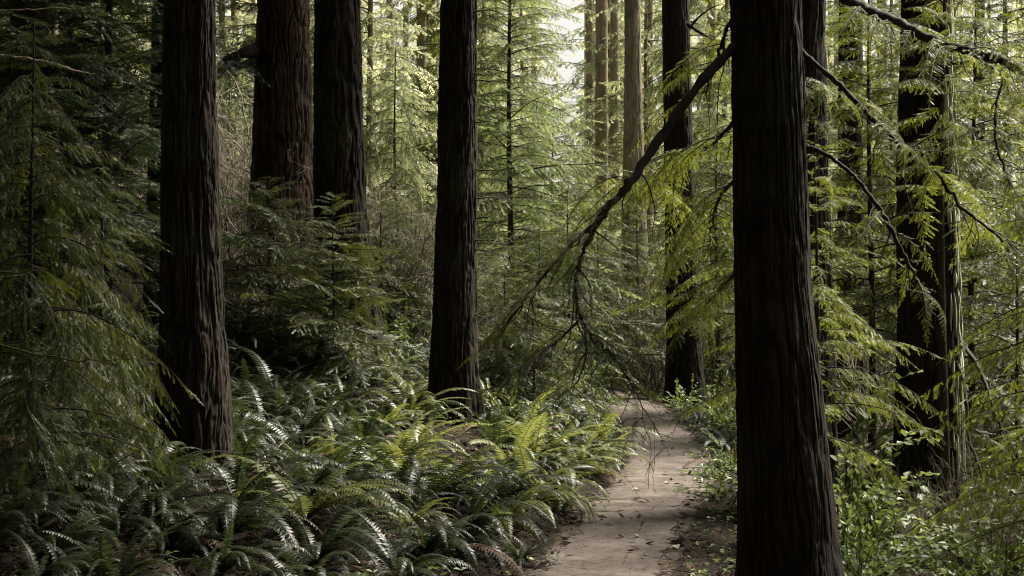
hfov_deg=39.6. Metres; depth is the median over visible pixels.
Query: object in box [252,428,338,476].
sword fern
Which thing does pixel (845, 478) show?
leafy shrub
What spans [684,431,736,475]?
leafy shrub
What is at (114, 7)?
distant conifer
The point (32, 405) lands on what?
cedar sapling
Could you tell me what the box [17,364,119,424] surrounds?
sword fern
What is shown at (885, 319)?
young redwood
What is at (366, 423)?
sword fern
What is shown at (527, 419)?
sword fern
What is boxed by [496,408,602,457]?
sword fern
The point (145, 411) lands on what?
sword fern
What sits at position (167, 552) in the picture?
ground cover
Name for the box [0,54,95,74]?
dead branch
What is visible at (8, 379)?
sword fern
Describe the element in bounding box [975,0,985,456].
slender tree
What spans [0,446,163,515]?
sword fern
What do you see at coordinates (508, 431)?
sword fern
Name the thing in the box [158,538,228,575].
sword fern
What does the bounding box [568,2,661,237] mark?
distant conifer
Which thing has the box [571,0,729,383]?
distant conifer
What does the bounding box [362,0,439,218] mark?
distant conifer
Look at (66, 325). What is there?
sword fern
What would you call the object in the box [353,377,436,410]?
sword fern
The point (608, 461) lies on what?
sword fern
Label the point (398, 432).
sword fern
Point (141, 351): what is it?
sword fern
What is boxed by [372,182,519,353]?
bare shrub
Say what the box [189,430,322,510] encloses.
sword fern
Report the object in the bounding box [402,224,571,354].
bare shrub
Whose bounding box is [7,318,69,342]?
sword fern
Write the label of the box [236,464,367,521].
sword fern
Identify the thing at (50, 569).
sword fern
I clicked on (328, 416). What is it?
sword fern
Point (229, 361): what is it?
sword fern
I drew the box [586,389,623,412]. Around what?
sword fern
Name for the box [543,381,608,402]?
sword fern
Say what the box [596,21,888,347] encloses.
hemlock tree
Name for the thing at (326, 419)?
sword fern
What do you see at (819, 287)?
young redwood
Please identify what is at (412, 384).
sword fern
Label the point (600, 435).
sword fern
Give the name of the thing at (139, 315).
sword fern
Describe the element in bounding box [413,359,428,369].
sword fern
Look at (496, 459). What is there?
sword fern
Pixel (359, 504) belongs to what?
sword fern
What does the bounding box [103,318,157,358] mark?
sword fern
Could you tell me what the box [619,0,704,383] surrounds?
distant conifer
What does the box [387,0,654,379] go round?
hemlock tree
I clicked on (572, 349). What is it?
bare shrub
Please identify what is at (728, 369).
hemlock tree
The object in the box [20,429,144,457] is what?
sword fern
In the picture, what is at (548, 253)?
hemlock tree
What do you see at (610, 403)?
leafy shrub
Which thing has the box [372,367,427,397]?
sword fern
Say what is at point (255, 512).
sword fern
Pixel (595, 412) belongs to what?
sword fern
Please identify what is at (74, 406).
sword fern
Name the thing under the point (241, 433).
sword fern
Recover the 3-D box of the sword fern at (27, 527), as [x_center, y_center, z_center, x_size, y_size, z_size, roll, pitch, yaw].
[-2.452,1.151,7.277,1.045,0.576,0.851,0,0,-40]
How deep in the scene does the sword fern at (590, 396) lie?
16.82 m
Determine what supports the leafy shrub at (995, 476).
on the ground at (458, 438)
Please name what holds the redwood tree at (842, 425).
on the ground at (458, 438)
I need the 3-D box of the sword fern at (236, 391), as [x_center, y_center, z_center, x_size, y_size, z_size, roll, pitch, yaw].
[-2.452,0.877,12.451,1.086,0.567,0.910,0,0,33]
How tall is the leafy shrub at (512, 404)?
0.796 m
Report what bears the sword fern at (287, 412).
on the ground at (458, 438)
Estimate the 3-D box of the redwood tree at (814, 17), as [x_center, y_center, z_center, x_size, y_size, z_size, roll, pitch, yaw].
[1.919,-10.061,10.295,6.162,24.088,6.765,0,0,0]
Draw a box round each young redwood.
[661,133,957,516]
[721,0,1023,474]
[830,1,996,457]
[833,0,1023,511]
[833,0,1023,565]
[839,197,1023,559]
[879,51,1023,575]
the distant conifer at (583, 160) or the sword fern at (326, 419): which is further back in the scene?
the distant conifer at (583, 160)
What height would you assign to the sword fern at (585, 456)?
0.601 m
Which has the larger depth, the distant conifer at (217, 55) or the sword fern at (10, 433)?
the distant conifer at (217, 55)
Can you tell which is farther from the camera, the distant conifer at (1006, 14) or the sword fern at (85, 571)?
the distant conifer at (1006, 14)
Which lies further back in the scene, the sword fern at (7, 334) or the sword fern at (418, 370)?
the sword fern at (418, 370)
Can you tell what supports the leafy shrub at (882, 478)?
on the ground at (458, 438)
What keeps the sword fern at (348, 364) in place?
on the ground at (458, 438)
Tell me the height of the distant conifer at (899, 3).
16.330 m
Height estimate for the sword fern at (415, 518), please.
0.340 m
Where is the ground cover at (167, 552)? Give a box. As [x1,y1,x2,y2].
[3,194,1023,575]
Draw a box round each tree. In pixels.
[0,0,150,220]
[0,0,161,358]
[0,0,271,336]
[4,0,163,323]
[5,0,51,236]
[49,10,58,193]
[150,0,237,472]
[216,0,313,317]
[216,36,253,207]
[230,0,238,149]
[310,0,390,354]
[310,188,433,352]
[362,28,437,278]
[371,196,487,345]
[385,0,392,229]
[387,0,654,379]
[416,0,425,224]
[425,0,512,424]
[448,0,1023,575]
[476,79,662,389]
[477,225,649,412]
[477,254,576,409]
[478,269,610,427]
[486,186,657,400]
[544,191,665,395]
[583,202,705,398]
[586,0,592,267]
[591,217,736,425]
[594,0,609,385]
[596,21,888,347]
[609,0,618,386]
[618,0,650,396]
[618,69,735,420]
[648,0,653,266]
[662,0,719,412]
[707,0,715,376]
[802,0,1023,522]
[836,1,868,452]
[876,0,887,422]
[887,0,1023,567]
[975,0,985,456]
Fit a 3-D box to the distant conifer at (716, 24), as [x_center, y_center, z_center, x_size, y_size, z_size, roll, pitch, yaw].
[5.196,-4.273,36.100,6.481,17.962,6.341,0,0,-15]
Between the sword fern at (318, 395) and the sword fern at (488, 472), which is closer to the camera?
the sword fern at (488, 472)
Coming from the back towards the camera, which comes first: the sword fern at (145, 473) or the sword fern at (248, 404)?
the sword fern at (248, 404)
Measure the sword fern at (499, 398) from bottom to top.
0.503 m
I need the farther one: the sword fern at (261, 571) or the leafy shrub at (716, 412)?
the leafy shrub at (716, 412)
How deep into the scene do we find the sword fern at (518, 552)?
8.13 m
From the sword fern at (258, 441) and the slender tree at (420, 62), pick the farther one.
the slender tree at (420, 62)
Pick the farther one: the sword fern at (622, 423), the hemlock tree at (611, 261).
the hemlock tree at (611, 261)
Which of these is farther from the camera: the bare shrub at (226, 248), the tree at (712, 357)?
the tree at (712, 357)
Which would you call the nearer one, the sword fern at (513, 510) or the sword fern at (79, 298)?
the sword fern at (513, 510)
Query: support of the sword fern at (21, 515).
on the ground at (458, 438)
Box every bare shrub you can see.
[56,63,371,223]
[100,23,365,230]
[102,65,436,278]
[114,77,370,274]
[220,162,335,316]
[289,171,494,333]
[366,131,512,325]
[367,165,434,326]
[369,150,509,325]
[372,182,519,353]
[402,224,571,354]
[507,258,652,377]
[606,282,666,398]
[835,301,999,476]
[851,244,1023,507]
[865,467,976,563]
[916,407,1023,575]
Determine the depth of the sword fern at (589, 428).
13.88 m
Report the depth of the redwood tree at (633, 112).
27.84 m
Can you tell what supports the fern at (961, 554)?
on the ground at (458, 438)
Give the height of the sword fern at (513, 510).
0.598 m
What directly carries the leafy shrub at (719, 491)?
on the ground at (458, 438)
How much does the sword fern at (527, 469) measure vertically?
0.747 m
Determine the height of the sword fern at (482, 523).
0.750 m
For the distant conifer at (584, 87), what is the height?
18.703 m
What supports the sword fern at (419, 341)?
on the ground at (458, 438)
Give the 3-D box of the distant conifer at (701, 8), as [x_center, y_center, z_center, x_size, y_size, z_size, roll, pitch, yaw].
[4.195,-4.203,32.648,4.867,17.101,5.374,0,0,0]
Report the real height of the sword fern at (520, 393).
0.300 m
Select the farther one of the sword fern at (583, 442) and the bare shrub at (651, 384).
the bare shrub at (651, 384)
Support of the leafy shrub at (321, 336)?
on the ground at (458, 438)
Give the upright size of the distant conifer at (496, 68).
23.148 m
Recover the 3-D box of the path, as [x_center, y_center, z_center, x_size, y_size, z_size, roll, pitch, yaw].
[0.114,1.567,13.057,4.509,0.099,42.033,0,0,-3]
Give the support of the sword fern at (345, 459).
on the ground at (458, 438)
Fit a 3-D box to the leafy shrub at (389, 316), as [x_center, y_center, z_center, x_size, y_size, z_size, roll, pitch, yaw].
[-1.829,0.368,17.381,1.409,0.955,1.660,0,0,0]
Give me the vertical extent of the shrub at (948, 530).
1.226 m
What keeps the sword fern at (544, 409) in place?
on the ground at (458, 438)
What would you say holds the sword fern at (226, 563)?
on the ground at (458, 438)
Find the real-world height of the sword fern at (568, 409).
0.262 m
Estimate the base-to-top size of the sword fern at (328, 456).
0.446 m
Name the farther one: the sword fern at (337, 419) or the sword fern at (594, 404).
the sword fern at (594, 404)
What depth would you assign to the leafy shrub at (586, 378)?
19.02 m
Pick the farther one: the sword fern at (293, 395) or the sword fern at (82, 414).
the sword fern at (293, 395)
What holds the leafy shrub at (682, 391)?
on the ground at (458, 438)
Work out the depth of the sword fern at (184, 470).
8.84 m
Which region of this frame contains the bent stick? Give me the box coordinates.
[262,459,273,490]
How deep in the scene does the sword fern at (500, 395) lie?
14.19 m
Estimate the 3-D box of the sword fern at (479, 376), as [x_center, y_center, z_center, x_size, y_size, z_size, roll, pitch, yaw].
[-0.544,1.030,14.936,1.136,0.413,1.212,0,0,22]
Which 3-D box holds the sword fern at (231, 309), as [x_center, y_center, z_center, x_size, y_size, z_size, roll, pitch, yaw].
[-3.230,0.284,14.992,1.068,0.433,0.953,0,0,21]
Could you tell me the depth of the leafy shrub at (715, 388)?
20.36 m
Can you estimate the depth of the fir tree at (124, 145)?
13.84 m
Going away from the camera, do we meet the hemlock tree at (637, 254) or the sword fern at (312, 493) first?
the sword fern at (312, 493)
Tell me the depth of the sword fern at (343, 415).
12.33 m
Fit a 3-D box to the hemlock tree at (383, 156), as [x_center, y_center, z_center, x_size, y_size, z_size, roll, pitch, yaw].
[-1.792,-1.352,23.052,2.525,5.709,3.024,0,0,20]
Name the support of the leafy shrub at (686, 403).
on the ground at (458, 438)
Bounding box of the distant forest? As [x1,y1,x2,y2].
[3,0,1023,371]
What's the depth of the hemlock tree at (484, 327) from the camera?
15.53 m
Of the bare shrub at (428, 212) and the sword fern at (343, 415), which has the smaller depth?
the sword fern at (343, 415)
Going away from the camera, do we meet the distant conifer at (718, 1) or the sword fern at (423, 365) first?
the sword fern at (423, 365)
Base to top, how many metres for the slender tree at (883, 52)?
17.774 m
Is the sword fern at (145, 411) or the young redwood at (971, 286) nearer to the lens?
the sword fern at (145, 411)
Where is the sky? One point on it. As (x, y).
(563, 22)
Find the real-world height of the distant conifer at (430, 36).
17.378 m
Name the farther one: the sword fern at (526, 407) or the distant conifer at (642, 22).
the distant conifer at (642, 22)
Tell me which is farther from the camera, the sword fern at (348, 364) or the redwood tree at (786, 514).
the sword fern at (348, 364)
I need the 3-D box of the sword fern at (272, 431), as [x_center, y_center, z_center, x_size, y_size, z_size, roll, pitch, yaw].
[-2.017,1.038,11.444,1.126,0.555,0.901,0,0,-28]
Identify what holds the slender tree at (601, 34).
on the ground at (458, 438)
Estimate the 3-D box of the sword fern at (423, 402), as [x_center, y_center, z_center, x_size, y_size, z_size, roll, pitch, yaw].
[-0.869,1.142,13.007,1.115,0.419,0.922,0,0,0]
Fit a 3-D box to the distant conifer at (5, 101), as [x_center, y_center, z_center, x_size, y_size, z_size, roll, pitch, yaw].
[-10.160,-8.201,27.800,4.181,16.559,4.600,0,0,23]
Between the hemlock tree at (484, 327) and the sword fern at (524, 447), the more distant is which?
the hemlock tree at (484, 327)
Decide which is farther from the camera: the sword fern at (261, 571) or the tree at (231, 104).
the tree at (231, 104)
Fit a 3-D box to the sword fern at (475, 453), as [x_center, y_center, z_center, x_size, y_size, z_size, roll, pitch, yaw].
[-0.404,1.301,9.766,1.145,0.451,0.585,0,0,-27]
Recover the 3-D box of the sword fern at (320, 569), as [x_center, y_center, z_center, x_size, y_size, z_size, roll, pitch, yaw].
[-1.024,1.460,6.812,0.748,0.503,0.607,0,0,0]
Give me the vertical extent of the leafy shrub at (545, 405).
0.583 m
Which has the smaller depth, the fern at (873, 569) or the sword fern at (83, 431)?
the fern at (873, 569)
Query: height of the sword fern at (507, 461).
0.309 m
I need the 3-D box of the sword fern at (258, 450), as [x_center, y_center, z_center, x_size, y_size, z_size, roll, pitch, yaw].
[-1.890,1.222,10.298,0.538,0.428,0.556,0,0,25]
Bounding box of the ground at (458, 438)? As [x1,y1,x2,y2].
[0,196,1023,575]
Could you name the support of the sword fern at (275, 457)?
on the ground at (458, 438)
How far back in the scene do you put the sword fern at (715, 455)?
12.61 m
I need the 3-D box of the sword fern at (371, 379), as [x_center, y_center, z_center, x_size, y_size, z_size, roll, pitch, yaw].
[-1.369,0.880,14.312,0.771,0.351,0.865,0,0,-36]
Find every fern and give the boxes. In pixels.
[0,328,43,351]
[0,358,39,394]
[0,394,74,447]
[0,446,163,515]
[0,464,135,538]
[0,479,123,573]
[1,467,104,524]
[2,363,96,397]
[2,444,75,487]
[4,529,94,575]
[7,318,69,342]
[12,432,141,497]
[15,475,212,555]
[16,325,111,347]
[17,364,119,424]
[19,513,119,573]
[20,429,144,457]
[24,538,134,575]
[33,298,97,329]
[37,464,249,540]
[42,387,137,441]
[43,500,204,575]
[44,383,95,420]
[51,493,140,533]
[52,278,119,313]
[55,384,153,455]
[59,427,228,490]
[70,415,121,443]
[85,278,137,299]
[87,366,156,406]
[88,295,158,326]
[91,442,218,524]
[95,334,155,388]
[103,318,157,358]
[106,322,158,367]
[106,399,154,427]
[108,399,153,457]
[109,317,158,343]
[109,500,233,563]
[110,468,174,504]
[122,455,356,570]
[140,447,229,507]
[141,347,249,379]
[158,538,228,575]
[159,522,313,575]
[188,454,419,549]
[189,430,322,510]
[192,492,265,518]
[212,487,431,575]
[221,437,305,478]
[224,308,281,347]
[225,305,246,322]
[225,545,368,575]
[226,325,298,360]
[227,325,330,355]
[228,342,246,352]
[229,351,291,376]
[230,346,337,405]
[230,358,310,416]
[231,396,267,419]
[232,380,330,447]
[232,401,308,459]
[232,438,404,500]
[233,390,378,454]
[233,401,271,434]
[233,408,291,462]
[235,428,335,467]
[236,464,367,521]
[237,383,336,430]
[239,476,330,520]
[240,429,284,466]
[240,547,319,575]
[245,343,312,368]
[246,423,434,497]
[248,378,336,419]
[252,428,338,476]
[257,372,304,389]
[258,406,369,446]
[262,335,366,366]
[268,374,323,400]
[286,435,354,466]
[289,366,392,400]
[289,379,357,399]
[289,454,359,482]
[291,408,351,431]
[291,411,383,465]
[292,339,386,370]
[293,341,346,354]
[294,450,421,520]
[303,393,347,414]
[305,435,377,474]
[308,402,415,461]
[313,407,362,431]
[314,437,467,502]
[316,396,382,426]
[322,352,391,376]
[322,385,420,448]
[322,410,492,483]
[322,504,478,575]
[326,402,375,431]
[336,479,397,506]
[338,364,427,386]
[341,359,409,387]
[344,417,398,429]
[345,466,462,525]
[346,398,407,425]
[346,440,457,490]
[348,389,428,423]
[349,403,423,436]
[350,388,393,399]
[350,407,469,447]
[352,388,472,427]
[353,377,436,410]
[353,388,478,435]
[360,353,429,385]
[360,420,468,468]
[361,497,462,528]
[363,429,425,451]
[366,515,524,575]
[370,453,528,516]
[371,444,524,502]
[371,463,590,575]
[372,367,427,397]
[378,347,429,371]
[383,373,427,389]
[384,337,429,361]
[390,333,430,351]
[393,327,431,353]
[398,382,426,392]
[401,368,428,385]
[409,351,429,361]
[412,366,523,398]
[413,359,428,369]
[415,388,508,410]
[425,455,565,525]
[436,479,514,513]
[447,450,581,485]
[451,440,596,523]
[458,409,571,456]
[462,405,513,431]
[465,458,526,488]
[465,467,526,498]
[469,415,595,475]
[469,482,566,547]
[474,402,565,428]
[474,450,509,463]
[480,378,542,401]
[480,409,535,449]
[482,378,537,412]
[486,390,579,438]
[490,396,600,428]
[490,470,620,519]
[490,526,565,568]
[492,412,620,470]
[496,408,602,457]
[501,444,637,502]
[503,443,583,477]
[510,389,589,417]
[513,386,568,409]
[519,427,663,485]
[526,388,612,420]
[530,456,604,492]
[532,417,619,462]
[535,407,626,437]
[539,421,615,443]
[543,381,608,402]
[553,412,647,463]
[555,414,650,449]
[558,402,603,426]
[560,397,613,411]
[560,400,635,423]
[561,399,603,420]
[564,387,609,411]
[581,413,653,442]
[585,431,644,482]
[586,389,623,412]
[669,409,716,424]
[682,449,736,468]
[685,429,736,454]
[687,418,736,437]
[689,426,736,446]
[721,540,736,550]
[830,455,990,575]
[840,498,940,575]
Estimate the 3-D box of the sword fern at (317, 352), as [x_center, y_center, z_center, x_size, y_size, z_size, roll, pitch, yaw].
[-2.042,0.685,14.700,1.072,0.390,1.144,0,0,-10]
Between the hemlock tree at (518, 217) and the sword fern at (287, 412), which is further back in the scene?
the hemlock tree at (518, 217)
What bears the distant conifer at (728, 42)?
on the ground at (458, 438)
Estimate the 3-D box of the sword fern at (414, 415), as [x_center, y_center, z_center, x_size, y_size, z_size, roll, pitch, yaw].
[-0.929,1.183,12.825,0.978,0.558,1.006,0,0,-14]
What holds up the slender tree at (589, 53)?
on the ground at (458, 438)
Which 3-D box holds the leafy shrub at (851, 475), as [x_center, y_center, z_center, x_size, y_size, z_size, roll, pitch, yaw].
[2.285,1.442,10.459,2.170,1.432,2.477,0,0,0]
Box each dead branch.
[0,7,67,11]
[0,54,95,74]
[0,268,57,273]
[0,344,136,361]
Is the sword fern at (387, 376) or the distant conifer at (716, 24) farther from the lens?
the distant conifer at (716, 24)
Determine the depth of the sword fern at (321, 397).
12.85 m
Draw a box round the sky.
[95,0,1018,262]
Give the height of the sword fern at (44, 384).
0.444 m
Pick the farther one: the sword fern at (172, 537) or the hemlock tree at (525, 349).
the hemlock tree at (525, 349)
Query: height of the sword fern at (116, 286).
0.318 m
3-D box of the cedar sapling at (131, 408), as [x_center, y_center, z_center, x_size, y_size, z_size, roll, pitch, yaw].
[-2.647,0.556,9.254,1.625,2.734,1.653,0,0,40]
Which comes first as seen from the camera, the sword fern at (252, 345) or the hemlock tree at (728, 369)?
the sword fern at (252, 345)
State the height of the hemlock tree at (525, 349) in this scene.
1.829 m
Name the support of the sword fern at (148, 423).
on the ground at (458, 438)
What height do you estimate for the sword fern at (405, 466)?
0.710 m
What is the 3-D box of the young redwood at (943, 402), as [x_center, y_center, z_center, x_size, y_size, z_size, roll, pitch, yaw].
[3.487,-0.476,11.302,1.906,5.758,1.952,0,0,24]
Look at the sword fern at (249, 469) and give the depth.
9.73 m
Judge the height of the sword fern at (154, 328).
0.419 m
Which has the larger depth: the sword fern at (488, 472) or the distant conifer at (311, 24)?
the distant conifer at (311, 24)
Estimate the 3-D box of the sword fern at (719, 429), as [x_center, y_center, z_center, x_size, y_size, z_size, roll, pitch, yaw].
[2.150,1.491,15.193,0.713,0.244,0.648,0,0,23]
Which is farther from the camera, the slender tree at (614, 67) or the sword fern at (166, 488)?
the slender tree at (614, 67)
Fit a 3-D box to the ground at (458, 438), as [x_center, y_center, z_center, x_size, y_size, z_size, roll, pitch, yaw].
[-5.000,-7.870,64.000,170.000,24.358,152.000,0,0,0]
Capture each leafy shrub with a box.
[293,315,358,350]
[377,280,416,343]
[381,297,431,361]
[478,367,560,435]
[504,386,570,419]
[561,350,614,401]
[592,379,639,404]
[649,389,683,409]
[659,387,721,423]
[660,373,718,409]
[674,463,736,504]
[677,384,981,565]
[679,381,735,428]
[680,370,1019,554]
[680,383,736,435]
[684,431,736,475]
[685,364,734,422]
[686,452,731,479]
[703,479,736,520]
[827,432,1022,575]
[839,454,962,573]
[848,432,1023,555]
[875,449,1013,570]
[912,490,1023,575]
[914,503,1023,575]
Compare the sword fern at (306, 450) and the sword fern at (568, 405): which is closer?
the sword fern at (306, 450)
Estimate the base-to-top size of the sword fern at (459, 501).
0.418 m
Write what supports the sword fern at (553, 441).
on the ground at (458, 438)
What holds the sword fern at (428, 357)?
on the ground at (458, 438)
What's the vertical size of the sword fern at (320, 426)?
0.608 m
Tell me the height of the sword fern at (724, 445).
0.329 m
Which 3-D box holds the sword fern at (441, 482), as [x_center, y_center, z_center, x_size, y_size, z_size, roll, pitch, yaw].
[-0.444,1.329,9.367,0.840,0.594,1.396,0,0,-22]
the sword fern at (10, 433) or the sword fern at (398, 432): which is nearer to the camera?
the sword fern at (10, 433)
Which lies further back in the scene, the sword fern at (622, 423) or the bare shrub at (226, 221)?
the bare shrub at (226, 221)
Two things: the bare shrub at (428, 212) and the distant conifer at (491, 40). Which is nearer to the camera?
the bare shrub at (428, 212)
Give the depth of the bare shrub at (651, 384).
22.91 m
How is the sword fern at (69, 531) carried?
on the ground at (458, 438)
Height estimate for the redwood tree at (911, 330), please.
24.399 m
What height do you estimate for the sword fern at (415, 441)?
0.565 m
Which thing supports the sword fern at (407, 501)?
on the ground at (458, 438)
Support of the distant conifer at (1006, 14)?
on the ground at (458, 438)
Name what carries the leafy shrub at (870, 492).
on the ground at (458, 438)
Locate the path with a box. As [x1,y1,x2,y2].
[521,384,714,575]
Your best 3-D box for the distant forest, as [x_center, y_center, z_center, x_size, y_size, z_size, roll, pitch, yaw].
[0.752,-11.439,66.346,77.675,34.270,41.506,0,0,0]
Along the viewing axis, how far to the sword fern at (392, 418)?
12.29 m
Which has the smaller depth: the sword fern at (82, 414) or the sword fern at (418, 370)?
the sword fern at (82, 414)
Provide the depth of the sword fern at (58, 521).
7.61 m
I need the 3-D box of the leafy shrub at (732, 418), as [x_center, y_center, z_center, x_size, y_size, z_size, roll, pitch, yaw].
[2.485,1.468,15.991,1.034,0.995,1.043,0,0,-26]
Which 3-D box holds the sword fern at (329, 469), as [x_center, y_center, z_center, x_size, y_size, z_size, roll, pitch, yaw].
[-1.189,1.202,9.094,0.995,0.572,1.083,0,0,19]
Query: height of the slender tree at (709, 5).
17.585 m
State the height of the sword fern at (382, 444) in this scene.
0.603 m
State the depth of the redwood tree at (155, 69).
14.86 m
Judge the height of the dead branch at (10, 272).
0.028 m
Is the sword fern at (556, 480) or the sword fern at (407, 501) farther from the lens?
the sword fern at (556, 480)
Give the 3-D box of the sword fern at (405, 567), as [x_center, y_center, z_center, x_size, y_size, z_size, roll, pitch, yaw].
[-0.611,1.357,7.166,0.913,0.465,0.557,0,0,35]
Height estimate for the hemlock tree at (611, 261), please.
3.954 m
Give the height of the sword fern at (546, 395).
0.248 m
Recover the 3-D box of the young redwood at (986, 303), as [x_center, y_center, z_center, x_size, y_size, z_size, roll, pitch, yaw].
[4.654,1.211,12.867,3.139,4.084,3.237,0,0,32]
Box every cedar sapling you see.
[0,21,236,530]
[9,164,186,491]
[220,176,376,360]
[240,192,427,390]
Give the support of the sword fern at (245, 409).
on the ground at (458, 438)
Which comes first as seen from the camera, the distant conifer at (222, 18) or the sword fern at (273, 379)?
the sword fern at (273, 379)
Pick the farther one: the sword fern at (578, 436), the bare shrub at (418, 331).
the bare shrub at (418, 331)
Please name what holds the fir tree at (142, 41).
on the ground at (458, 438)
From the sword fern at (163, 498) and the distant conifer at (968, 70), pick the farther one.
the distant conifer at (968, 70)
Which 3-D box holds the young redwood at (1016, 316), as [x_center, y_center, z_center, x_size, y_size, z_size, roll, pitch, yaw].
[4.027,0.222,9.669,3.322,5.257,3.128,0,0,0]
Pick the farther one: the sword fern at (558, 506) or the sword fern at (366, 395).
the sword fern at (366, 395)
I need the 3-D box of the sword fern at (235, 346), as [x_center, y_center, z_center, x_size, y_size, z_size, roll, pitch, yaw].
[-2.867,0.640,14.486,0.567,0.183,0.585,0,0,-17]
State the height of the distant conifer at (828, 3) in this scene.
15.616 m
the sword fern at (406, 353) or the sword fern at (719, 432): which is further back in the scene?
the sword fern at (406, 353)
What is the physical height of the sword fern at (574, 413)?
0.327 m
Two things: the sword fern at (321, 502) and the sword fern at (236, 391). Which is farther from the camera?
the sword fern at (236, 391)
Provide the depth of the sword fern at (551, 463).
11.30 m
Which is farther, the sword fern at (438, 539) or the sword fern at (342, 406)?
the sword fern at (342, 406)
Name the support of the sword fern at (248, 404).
on the ground at (458, 438)
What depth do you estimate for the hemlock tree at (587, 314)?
20.36 m
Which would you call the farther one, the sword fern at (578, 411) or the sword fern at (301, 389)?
the sword fern at (578, 411)
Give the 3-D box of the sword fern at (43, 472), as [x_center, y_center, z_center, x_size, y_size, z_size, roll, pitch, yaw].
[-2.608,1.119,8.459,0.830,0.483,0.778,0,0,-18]
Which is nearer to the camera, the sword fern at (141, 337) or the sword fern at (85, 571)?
the sword fern at (85, 571)
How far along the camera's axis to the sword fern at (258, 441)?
10.95 m
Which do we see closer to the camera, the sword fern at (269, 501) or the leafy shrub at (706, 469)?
the sword fern at (269, 501)
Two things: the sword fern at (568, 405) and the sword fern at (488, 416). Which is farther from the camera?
the sword fern at (568, 405)
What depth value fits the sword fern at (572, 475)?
10.79 m
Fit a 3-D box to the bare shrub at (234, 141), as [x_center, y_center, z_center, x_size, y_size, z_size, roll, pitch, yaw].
[-4.274,-1.900,20.810,3.863,4.108,5.164,0,0,-37]
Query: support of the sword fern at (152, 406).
on the ground at (458, 438)
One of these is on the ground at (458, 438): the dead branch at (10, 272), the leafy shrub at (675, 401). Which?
the leafy shrub at (675, 401)
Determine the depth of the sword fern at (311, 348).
15.18 m
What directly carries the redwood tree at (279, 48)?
on the ground at (458, 438)
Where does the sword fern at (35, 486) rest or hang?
on the ground at (458, 438)
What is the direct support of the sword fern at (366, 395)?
on the ground at (458, 438)
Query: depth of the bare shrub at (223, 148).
21.91 m
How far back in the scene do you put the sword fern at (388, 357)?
15.47 m
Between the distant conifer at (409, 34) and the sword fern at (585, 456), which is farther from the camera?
the distant conifer at (409, 34)
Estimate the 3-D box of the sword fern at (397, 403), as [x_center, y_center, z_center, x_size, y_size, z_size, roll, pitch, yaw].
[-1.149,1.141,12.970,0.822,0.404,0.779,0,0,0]
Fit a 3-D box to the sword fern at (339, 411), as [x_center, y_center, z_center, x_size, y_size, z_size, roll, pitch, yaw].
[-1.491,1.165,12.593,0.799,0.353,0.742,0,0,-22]
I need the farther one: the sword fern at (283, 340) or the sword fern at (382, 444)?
the sword fern at (283, 340)
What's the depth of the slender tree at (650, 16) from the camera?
39.90 m
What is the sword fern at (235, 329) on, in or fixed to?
on the ground at (458, 438)
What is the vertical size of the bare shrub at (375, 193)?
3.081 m
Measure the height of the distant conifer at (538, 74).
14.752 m
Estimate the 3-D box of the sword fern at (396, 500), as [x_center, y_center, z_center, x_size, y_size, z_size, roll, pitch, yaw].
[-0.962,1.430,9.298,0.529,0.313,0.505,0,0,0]
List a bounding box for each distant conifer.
[0,0,147,224]
[0,1,96,214]
[58,0,253,258]
[60,2,244,232]
[138,0,256,259]
[216,0,402,261]
[244,2,394,188]
[252,0,505,314]
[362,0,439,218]
[363,0,485,245]
[374,0,553,329]
[383,0,577,340]
[477,2,556,284]
[478,0,611,380]
[525,0,664,369]
[560,136,620,350]
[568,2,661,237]
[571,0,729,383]
[592,0,734,384]
[606,0,733,405]
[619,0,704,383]
[619,0,732,340]
[694,6,836,389]
[732,0,989,400]
[833,0,973,359]
[863,0,1023,443]
[880,0,1023,471]
[985,0,1023,398]
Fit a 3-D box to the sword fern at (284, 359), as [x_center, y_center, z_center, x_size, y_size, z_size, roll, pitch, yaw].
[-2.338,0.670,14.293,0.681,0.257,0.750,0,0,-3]
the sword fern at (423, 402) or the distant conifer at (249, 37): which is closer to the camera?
the sword fern at (423, 402)
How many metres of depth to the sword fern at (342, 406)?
12.78 m
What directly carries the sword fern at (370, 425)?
on the ground at (458, 438)
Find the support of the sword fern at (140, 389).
on the ground at (458, 438)
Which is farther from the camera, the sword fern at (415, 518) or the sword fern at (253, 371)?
the sword fern at (253, 371)
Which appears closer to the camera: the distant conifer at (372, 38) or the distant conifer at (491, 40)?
the distant conifer at (372, 38)
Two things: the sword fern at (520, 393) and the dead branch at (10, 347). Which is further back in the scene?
the sword fern at (520, 393)
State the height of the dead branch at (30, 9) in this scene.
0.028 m
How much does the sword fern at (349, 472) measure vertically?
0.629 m
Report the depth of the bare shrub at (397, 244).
18.30 m
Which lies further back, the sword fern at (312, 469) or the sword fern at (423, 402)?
the sword fern at (423, 402)
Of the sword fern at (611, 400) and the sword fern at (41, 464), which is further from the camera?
the sword fern at (611, 400)
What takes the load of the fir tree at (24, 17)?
on the ground at (458, 438)
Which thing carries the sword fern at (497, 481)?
on the ground at (458, 438)

